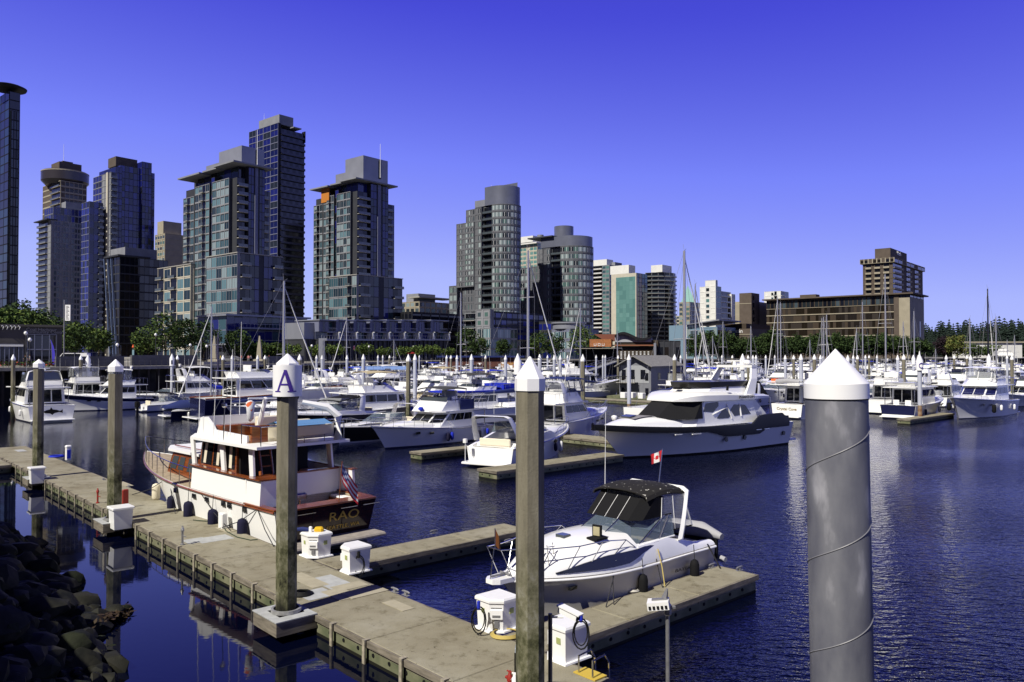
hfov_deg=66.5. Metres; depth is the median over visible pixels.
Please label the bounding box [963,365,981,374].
motor yacht
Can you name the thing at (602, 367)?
steel pile
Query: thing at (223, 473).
wooden yacht
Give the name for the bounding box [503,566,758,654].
floating dock
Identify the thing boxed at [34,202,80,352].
apartment tower
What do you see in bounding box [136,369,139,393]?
wharf pile
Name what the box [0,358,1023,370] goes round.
promenade
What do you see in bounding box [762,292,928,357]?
hotel
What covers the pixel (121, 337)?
window
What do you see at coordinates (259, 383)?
window
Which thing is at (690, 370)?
motor yacht
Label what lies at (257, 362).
steel pile
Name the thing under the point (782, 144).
sky
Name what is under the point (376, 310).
window
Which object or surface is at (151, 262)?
window
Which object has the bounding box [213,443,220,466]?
window
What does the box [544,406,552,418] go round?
cabin door
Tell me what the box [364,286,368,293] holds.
window
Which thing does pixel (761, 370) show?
motor yacht
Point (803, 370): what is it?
motor yacht
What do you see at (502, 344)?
broadleaf tree
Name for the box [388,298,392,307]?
window
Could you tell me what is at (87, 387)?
window
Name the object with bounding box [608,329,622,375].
sailboat
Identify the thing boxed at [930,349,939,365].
sailboat
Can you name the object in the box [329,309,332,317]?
window
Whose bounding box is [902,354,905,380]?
concrete pile
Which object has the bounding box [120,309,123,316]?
window
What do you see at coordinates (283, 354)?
sailboat
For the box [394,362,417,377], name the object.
motor yacht
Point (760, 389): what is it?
sport cruiser
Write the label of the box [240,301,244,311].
window
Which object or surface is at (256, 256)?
window
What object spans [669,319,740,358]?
blue pavilion
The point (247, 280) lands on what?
window
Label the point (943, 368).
motor yacht
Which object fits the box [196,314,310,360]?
podium building
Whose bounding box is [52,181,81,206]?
window
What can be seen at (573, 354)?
window
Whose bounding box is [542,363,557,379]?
motor yacht
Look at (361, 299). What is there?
window
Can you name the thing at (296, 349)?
street tree
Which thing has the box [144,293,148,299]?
window
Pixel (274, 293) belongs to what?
window
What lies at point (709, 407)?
window
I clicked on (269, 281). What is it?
window
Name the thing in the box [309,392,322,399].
window
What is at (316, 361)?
steel pile
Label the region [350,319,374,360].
terraced house
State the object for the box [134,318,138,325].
window
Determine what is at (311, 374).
motor yacht
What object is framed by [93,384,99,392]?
window
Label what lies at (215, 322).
window
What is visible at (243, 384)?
window
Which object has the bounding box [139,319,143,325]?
window
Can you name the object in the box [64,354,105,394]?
motor yacht
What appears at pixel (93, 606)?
boulder
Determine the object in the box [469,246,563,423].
sailboat
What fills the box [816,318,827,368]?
sailboat
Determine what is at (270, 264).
window
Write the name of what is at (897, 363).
steel pile
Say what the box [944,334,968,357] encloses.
willow tree
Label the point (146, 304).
window
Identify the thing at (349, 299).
window
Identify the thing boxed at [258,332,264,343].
window
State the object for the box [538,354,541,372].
steel pile
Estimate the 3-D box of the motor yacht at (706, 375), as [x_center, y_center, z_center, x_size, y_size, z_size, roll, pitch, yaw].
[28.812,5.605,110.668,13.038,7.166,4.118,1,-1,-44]
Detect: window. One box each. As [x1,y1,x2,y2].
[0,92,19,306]
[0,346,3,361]
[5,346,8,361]
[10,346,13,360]
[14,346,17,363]
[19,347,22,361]
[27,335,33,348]
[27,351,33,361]
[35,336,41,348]
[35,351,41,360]
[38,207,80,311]
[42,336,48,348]
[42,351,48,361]
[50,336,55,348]
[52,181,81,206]
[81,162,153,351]
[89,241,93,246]
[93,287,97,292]
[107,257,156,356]
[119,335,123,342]
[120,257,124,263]
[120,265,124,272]
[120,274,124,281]
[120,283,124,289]
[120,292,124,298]
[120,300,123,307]
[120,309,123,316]
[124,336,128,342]
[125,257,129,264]
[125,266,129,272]
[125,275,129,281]
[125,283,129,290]
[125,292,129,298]
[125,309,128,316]
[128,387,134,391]
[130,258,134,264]
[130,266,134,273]
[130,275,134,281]
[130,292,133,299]
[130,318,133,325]
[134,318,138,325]
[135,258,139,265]
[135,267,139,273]
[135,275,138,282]
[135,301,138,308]
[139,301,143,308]
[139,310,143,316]
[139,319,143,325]
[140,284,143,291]
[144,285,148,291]
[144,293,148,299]
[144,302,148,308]
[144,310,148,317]
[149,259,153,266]
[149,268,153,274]
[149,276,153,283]
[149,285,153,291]
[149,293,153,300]
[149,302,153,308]
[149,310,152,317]
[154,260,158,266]
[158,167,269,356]
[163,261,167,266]
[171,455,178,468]
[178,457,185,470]
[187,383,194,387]
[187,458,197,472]
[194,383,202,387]
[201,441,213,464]
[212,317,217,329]
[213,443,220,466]
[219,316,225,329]
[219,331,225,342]
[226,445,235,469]
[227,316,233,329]
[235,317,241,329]
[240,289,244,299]
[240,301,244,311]
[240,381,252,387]
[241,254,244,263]
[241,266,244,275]
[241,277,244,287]
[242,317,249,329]
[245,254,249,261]
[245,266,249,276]
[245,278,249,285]
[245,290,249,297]
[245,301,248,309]
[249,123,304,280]
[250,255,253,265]
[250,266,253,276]
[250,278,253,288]
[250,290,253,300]
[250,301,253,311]
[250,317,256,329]
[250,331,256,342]
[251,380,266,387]
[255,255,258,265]
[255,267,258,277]
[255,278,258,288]
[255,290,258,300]
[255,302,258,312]
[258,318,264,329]
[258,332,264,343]
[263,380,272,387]
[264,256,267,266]
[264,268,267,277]
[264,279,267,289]
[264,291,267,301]
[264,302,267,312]
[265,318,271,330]
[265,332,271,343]
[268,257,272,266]
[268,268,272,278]
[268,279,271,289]
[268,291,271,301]
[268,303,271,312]
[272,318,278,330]
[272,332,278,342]
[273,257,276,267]
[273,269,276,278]
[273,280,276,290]
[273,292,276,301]
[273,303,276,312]
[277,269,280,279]
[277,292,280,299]
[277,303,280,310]
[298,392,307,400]
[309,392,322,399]
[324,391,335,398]
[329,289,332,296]
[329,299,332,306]
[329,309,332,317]
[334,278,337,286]
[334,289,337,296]
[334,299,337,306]
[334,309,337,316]
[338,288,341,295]
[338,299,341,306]
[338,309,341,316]
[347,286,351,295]
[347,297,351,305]
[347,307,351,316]
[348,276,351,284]
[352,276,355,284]
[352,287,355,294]
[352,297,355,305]
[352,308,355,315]
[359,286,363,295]
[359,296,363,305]
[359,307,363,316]
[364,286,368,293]
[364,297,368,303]
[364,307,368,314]
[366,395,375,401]
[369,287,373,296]
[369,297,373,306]
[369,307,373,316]
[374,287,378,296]
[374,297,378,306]
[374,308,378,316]
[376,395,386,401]
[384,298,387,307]
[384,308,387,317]
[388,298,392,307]
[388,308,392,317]
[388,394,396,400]
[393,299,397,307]
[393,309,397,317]
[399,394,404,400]
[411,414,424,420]
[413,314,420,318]
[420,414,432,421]
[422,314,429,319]
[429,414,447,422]
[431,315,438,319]
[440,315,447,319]
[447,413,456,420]
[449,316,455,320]
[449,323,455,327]
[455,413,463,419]
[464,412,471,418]
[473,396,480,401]
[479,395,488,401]
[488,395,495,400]
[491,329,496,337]
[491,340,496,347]
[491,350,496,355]
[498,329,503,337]
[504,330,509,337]
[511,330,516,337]
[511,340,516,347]
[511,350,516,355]
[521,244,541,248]
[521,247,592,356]
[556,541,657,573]
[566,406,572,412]
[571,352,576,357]
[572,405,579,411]
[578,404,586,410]
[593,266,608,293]
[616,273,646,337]
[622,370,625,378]
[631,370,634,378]
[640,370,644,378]
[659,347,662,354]
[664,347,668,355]
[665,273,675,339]
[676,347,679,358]
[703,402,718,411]
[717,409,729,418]
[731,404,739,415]
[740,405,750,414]
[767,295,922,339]
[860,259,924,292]
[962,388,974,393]
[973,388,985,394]
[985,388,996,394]
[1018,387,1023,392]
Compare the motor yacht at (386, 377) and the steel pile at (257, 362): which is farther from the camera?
the motor yacht at (386, 377)
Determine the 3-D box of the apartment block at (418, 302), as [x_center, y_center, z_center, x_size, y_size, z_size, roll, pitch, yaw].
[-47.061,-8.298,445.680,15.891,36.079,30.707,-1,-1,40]
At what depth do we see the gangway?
224.94 m
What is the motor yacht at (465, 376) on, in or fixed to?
on the water
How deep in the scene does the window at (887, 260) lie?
480.24 m
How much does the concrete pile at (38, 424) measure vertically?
8.500 m
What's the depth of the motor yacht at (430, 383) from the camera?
84.42 m
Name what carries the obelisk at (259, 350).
on the promenade
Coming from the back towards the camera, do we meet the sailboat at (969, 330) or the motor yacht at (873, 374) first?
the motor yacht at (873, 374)
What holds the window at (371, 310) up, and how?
in the apartment tower at (353, 258)
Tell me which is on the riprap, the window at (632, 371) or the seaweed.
the seaweed
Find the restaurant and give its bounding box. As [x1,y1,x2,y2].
[574,332,680,359]
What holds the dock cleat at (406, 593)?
on the floating dock at (401, 638)
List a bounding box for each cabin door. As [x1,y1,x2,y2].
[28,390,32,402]
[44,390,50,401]
[52,390,61,401]
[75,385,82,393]
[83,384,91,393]
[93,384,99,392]
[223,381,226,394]
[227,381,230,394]
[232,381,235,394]
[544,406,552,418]
[555,406,562,419]
[787,388,793,400]
[794,388,798,400]
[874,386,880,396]
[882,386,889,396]
[894,389,901,401]
[902,390,910,401]
[912,390,917,402]
[944,386,950,394]
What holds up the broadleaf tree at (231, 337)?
on the ground
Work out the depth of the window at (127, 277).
302.66 m
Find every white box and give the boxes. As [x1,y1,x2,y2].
[27,466,45,483]
[107,503,134,529]
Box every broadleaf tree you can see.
[0,298,50,319]
[30,307,71,350]
[62,319,83,352]
[62,319,100,352]
[84,326,115,355]
[129,326,166,354]
[142,309,187,354]
[164,318,203,354]
[188,318,223,360]
[223,328,254,356]
[245,340,269,357]
[266,341,281,355]
[452,328,480,355]
[472,336,490,355]
[494,339,511,355]
[526,330,548,355]
[544,332,565,355]
[567,322,593,359]
[582,335,600,347]
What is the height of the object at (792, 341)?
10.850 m
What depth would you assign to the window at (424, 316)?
336.08 m
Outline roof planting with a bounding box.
[0,307,54,327]
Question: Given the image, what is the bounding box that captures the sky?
[0,0,1023,333]
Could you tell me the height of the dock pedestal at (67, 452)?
0.860 m
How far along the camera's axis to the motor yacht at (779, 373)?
133.88 m
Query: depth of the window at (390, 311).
332.41 m
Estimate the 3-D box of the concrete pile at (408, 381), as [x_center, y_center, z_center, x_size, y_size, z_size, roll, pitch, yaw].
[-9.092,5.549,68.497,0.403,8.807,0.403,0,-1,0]
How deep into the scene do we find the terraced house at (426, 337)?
259.40 m
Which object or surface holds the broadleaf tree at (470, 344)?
on the ground
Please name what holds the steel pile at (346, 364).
in the water
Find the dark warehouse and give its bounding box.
[401,312,464,355]
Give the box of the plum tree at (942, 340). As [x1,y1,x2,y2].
[933,335,953,357]
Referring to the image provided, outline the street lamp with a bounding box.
[24,331,27,353]
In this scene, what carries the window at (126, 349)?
in the office building at (131, 294)
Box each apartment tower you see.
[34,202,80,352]
[80,156,154,355]
[155,130,282,359]
[249,114,305,316]
[310,144,403,319]
[449,182,520,358]
[521,225,593,357]
[521,236,541,267]
[593,259,621,347]
[610,265,634,347]
[645,265,676,340]
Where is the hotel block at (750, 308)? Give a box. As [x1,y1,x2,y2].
[735,293,766,324]
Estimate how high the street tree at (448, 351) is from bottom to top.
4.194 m
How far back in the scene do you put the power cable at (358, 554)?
22.24 m
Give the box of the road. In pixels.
[124,357,129,363]
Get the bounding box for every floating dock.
[0,446,617,681]
[0,459,11,473]
[313,523,515,579]
[409,445,468,460]
[477,452,623,480]
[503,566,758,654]
[562,434,613,448]
[585,397,650,404]
[896,413,954,424]
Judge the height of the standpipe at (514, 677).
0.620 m
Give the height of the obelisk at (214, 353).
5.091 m
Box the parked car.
[224,356,239,360]
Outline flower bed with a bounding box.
[0,361,54,366]
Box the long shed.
[952,341,1023,357]
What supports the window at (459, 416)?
in the motor yacht at (444, 418)
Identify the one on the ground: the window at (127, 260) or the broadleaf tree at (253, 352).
the broadleaf tree at (253, 352)
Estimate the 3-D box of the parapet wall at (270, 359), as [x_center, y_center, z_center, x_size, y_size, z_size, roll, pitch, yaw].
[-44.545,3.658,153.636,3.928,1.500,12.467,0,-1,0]
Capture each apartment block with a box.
[155,221,182,266]
[402,293,448,313]
[679,286,699,324]
[700,280,734,326]
[764,291,788,302]
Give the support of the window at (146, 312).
in the office building at (131, 294)
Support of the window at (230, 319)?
in the podium building at (267, 328)
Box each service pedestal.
[299,529,332,558]
[340,540,371,574]
[475,589,515,633]
[547,614,591,666]
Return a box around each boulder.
[62,571,85,582]
[88,604,101,609]
[91,608,108,613]
[106,604,125,616]
[122,604,133,610]
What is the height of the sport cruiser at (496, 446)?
5.277 m
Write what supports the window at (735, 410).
in the motor yacht at (713, 414)
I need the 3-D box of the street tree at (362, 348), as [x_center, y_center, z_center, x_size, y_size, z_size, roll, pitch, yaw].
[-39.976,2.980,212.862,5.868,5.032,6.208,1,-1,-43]
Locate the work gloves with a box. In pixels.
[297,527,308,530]
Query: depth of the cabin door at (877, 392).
91.79 m
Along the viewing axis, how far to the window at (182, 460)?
32.67 m
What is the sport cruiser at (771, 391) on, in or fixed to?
on the water
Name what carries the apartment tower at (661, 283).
on the ground
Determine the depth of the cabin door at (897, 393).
84.25 m
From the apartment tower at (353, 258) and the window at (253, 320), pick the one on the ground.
the apartment tower at (353, 258)
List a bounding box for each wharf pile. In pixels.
[9,371,10,405]
[19,371,23,384]
[127,370,130,378]
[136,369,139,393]
[146,369,149,392]
[156,369,159,390]
[166,369,168,387]
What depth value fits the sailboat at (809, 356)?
175.94 m
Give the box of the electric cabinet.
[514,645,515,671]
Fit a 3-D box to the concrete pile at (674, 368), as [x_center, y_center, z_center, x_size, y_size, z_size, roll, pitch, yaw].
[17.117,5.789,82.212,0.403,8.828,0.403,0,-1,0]
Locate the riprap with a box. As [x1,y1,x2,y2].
[0,521,128,681]
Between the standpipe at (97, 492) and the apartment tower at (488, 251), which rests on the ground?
the apartment tower at (488, 251)
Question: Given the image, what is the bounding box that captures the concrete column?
[318,338,327,362]
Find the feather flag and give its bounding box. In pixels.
[50,340,54,363]
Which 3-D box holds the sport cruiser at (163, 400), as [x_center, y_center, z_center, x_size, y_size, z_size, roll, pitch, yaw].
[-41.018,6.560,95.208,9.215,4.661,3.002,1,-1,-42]
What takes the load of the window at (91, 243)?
in the apartment tower at (117, 212)
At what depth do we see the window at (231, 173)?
271.63 m
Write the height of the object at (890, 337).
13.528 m
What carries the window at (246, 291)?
in the apartment tower at (231, 265)
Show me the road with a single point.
(126, 359)
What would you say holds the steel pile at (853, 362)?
in the water
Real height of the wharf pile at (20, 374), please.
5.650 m
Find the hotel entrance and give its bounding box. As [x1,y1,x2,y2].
[725,324,783,358]
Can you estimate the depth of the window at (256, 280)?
263.60 m
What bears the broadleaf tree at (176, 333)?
on the ground
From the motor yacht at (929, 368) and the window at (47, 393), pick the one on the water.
the motor yacht at (929, 368)
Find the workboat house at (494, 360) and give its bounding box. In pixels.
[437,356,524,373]
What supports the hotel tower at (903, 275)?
on the ground
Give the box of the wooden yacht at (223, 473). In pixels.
[132,322,385,552]
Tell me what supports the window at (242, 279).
in the apartment tower at (231, 265)
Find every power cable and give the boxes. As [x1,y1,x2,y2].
[355,551,364,576]
[471,601,486,634]
[572,612,589,649]
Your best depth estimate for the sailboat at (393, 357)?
183.43 m
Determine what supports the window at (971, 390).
in the motor yacht at (983, 395)
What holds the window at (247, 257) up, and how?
in the apartment tower at (231, 265)
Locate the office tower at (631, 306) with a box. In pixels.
[616,273,647,337]
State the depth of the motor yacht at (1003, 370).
198.76 m
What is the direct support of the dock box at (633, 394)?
on the floating dock at (622, 401)
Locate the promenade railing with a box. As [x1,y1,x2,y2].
[0,357,435,367]
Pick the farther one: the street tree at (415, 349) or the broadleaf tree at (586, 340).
the broadleaf tree at (586, 340)
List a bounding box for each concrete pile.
[10,354,15,418]
[32,359,44,487]
[79,355,82,375]
[107,359,123,534]
[176,355,178,392]
[221,356,224,394]
[273,354,301,636]
[297,354,301,364]
[406,354,410,416]
[484,355,486,376]
[515,356,544,681]
[580,354,584,404]
[617,356,618,393]
[673,354,676,380]
[747,356,748,379]
[792,355,794,378]
[812,354,815,371]
[856,355,858,371]
[868,356,869,381]
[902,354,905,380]
[953,356,955,368]
[1010,355,1013,392]
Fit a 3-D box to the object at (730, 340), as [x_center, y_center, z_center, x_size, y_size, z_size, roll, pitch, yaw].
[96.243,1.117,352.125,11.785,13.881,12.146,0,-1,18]
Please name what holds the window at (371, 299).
in the apartment tower at (353, 258)
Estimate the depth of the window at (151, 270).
309.84 m
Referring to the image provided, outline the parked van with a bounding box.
[60,353,90,355]
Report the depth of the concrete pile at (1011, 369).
102.69 m
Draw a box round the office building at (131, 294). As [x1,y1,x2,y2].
[103,247,167,356]
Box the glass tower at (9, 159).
[0,82,26,307]
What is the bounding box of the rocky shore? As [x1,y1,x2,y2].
[0,615,88,680]
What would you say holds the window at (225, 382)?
in the motor yacht at (253, 383)
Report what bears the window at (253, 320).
in the podium building at (267, 328)
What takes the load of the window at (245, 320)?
in the podium building at (267, 328)
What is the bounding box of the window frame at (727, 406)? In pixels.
[713,403,741,418]
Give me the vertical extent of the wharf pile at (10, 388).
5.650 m
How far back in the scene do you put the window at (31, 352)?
125.15 m
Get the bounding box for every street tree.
[280,343,301,354]
[308,344,326,356]
[325,344,345,360]
[354,343,374,355]
[375,346,392,355]
[394,345,411,356]
[410,345,426,356]
[425,344,441,360]
[441,347,455,355]
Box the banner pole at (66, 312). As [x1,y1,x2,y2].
[63,300,70,355]
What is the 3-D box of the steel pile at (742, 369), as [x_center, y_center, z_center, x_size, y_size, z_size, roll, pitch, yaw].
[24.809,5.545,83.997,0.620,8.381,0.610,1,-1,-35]
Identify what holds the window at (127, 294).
in the office building at (131, 294)
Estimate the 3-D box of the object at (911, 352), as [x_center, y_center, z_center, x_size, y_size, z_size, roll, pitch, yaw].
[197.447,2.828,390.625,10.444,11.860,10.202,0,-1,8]
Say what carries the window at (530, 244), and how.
in the apartment tower at (533, 246)
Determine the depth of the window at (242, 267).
259.70 m
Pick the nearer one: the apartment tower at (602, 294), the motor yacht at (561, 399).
the motor yacht at (561, 399)
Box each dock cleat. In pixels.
[391,587,398,593]
[401,590,409,596]
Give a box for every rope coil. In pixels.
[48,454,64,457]
[297,589,313,596]
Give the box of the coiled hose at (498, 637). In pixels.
[490,628,515,639]
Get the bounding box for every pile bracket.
[22,474,50,485]
[93,516,132,532]
[252,603,316,637]
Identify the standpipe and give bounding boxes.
[96,488,99,502]
[180,526,185,544]
[505,670,512,681]
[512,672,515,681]
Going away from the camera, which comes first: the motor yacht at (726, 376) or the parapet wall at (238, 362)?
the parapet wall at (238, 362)
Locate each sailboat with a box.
[178,306,236,398]
[191,329,234,396]
[215,276,328,412]
[311,340,336,373]
[330,317,365,371]
[383,342,402,364]
[438,291,488,377]
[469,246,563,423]
[564,301,609,397]
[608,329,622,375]
[623,246,711,414]
[671,279,709,380]
[697,327,711,367]
[700,336,719,371]
[711,319,729,370]
[745,326,761,372]
[766,296,790,378]
[773,301,789,369]
[804,338,812,371]
[815,316,829,367]
[816,314,831,362]
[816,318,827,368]
[851,327,863,373]
[855,300,872,373]
[871,271,895,376]
[897,322,909,365]
[907,307,920,370]
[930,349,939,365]
[962,318,978,369]
[979,288,998,375]
[989,316,1008,388]
[1010,335,1019,366]
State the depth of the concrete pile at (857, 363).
117.36 m
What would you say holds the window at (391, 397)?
in the motor yacht at (382, 396)
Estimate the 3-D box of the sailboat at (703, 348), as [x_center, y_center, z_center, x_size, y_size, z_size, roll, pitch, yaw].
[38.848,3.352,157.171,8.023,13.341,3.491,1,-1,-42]
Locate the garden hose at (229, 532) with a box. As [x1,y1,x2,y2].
[194,520,257,539]
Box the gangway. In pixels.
[585,357,616,370]
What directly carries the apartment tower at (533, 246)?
on the ground
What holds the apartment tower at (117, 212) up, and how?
on the ground
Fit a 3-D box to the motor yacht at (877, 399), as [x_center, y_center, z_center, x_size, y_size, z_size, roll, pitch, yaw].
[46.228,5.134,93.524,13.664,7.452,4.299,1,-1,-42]
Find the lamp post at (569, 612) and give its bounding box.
[548,603,583,681]
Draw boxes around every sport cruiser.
[135,391,212,411]
[136,388,175,401]
[158,378,189,417]
[269,394,375,424]
[326,400,417,443]
[389,381,398,387]
[461,415,568,466]
[486,412,726,620]
[745,381,769,405]
[763,373,790,402]
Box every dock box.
[620,392,626,397]
[631,392,635,397]
[638,393,645,398]
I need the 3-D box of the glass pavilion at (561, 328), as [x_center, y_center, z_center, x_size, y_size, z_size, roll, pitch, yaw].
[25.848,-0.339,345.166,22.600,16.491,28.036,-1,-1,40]
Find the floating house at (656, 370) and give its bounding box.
[607,355,682,398]
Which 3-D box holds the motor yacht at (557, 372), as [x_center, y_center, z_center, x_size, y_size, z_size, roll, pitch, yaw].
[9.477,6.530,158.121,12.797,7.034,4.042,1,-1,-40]
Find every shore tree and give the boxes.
[962,343,983,357]
[982,344,1003,357]
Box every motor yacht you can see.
[8,368,74,422]
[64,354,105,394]
[64,366,153,410]
[159,360,220,399]
[182,365,342,419]
[224,380,353,414]
[302,368,316,377]
[302,374,318,385]
[306,368,390,386]
[317,372,354,390]
[329,368,441,416]
[337,365,352,374]
[341,371,393,386]
[343,382,422,401]
[344,367,367,378]
[370,370,411,378]
[370,381,493,448]
[371,363,405,384]
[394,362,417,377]
[401,363,449,381]
[405,357,514,416]
[411,365,441,385]
[413,367,469,398]
[431,369,462,379]
[434,369,464,383]
[447,367,480,386]
[452,364,469,375]
[461,363,491,378]
[474,361,514,402]
[491,366,510,377]
[494,362,513,372]
[496,370,545,396]
[542,361,552,370]
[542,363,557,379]
[543,373,616,435]
[545,362,618,394]
[546,362,571,384]
[585,361,607,380]
[591,360,795,458]
[658,362,692,389]
[681,366,693,379]
[686,363,700,373]
[687,365,723,379]
[697,364,714,376]
[711,362,731,379]
[721,372,762,385]
[724,361,736,374]
[737,363,766,382]
[746,363,768,378]
[760,358,791,386]
[770,373,811,419]
[787,362,798,370]
[789,363,818,372]
[790,368,812,376]
[859,361,874,371]
[864,363,888,377]
[866,367,884,381]
[868,372,906,413]
[871,366,895,387]
[878,362,895,371]
[879,372,943,418]
[887,363,906,374]
[899,356,937,385]
[899,361,915,374]
[915,362,936,376]
[930,370,960,406]
[934,363,972,396]
[936,362,952,371]
[947,364,1019,418]
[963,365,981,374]
[974,359,983,365]
[982,361,994,371]
[986,349,1017,366]
[990,364,1002,376]
[997,362,1017,378]
[1008,371,1023,406]
[1014,363,1023,378]
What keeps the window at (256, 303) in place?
in the apartment tower at (231, 265)
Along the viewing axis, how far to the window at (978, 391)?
84.68 m
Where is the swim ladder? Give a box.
[573,649,609,680]
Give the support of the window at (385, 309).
in the apartment tower at (353, 258)
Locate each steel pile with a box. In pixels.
[85,355,90,375]
[169,354,173,392]
[231,356,233,370]
[256,355,258,368]
[315,355,317,367]
[321,356,323,376]
[346,356,347,372]
[362,354,364,383]
[413,354,416,397]
[456,356,457,379]
[470,354,473,382]
[504,355,506,397]
[514,354,521,414]
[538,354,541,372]
[553,355,555,382]
[559,355,561,381]
[595,355,596,374]
[602,356,603,378]
[604,355,605,378]
[627,355,630,406]
[694,356,697,376]
[740,354,745,379]
[765,355,766,375]
[784,355,786,378]
[799,354,802,403]
[803,349,873,681]
[852,355,854,367]
[864,355,866,379]
[896,355,898,375]
[911,355,914,370]
[916,351,922,415]
[945,355,947,371]
[969,355,971,375]
[986,354,990,371]
[1006,356,1008,390]
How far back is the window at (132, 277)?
304.14 m
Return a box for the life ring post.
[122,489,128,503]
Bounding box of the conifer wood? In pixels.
[924,316,1023,356]
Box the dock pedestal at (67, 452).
[65,445,71,459]
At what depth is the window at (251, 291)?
262.38 m
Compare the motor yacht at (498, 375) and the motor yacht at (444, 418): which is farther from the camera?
the motor yacht at (498, 375)
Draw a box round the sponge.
[314,526,323,531]
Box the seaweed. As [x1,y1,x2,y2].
[84,602,136,627]
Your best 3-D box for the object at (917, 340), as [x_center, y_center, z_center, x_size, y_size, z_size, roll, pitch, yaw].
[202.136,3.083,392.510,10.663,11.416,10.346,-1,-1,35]
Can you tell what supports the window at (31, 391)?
in the motor yacht at (57, 408)
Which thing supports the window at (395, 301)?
in the apartment tower at (353, 258)
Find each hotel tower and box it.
[40,157,88,218]
[860,248,924,293]
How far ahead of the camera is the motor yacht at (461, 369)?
160.78 m
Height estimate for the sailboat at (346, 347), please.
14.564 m
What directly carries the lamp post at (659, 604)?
on the floating dock at (401, 638)
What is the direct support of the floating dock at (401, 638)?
on the water
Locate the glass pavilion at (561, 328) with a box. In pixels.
[538,321,598,358]
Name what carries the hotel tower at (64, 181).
on the ground
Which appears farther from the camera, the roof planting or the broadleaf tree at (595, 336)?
the broadleaf tree at (595, 336)
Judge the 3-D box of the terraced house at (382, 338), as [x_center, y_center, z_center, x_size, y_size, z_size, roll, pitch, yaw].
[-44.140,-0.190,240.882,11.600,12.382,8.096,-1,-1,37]
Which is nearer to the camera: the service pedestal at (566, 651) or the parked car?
the service pedestal at (566, 651)
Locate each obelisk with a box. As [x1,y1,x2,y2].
[208,336,220,361]
[253,336,263,360]
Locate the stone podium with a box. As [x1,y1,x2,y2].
[463,309,543,355]
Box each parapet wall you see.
[55,356,123,366]
[130,355,196,365]
[202,361,263,364]
[266,356,303,363]
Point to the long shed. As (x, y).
(1018, 346)
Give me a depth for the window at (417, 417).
59.16 m
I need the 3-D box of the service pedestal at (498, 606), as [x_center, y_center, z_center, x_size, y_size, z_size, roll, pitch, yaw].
[-0.328,6.152,17.793,0.790,0.742,0.771,1,-1,-42]
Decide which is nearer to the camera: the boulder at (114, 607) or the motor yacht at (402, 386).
the boulder at (114, 607)
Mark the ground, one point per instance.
(163, 378)
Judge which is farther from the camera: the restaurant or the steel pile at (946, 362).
the restaurant
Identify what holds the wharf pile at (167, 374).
in the water
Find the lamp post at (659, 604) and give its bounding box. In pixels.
[647,588,675,681]
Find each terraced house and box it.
[295,319,340,360]
[331,319,358,360]
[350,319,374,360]
[366,319,391,360]
[383,319,405,359]
[398,320,419,359]
[412,320,434,359]
[427,320,450,359]
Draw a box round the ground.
[0,357,1023,404]
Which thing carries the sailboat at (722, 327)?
on the water
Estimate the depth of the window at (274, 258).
268.99 m
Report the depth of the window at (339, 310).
325.58 m
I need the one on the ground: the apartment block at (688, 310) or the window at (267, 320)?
the apartment block at (688, 310)
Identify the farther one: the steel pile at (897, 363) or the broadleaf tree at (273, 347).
the broadleaf tree at (273, 347)
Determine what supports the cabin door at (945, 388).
in the motor yacht at (949, 383)
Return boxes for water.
[0,373,1023,681]
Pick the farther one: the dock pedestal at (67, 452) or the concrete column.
the concrete column
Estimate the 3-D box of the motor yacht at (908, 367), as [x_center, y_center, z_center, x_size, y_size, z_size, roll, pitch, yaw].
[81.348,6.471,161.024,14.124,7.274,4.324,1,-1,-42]
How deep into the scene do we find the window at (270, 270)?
267.75 m
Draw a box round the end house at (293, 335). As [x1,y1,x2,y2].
[285,322,315,360]
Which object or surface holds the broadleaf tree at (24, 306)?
on the ground
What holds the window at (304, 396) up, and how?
in the motor yacht at (312, 392)
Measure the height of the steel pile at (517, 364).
8.350 m
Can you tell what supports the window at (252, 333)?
in the podium building at (267, 328)
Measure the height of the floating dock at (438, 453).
1.050 m
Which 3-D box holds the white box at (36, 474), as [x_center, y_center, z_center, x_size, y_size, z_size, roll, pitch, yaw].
[-23.694,6.673,38.947,0.700,0.800,0.700,1,-1,-42]
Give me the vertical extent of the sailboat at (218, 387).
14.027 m
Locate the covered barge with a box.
[352,366,405,370]
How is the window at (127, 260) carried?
in the office building at (131, 294)

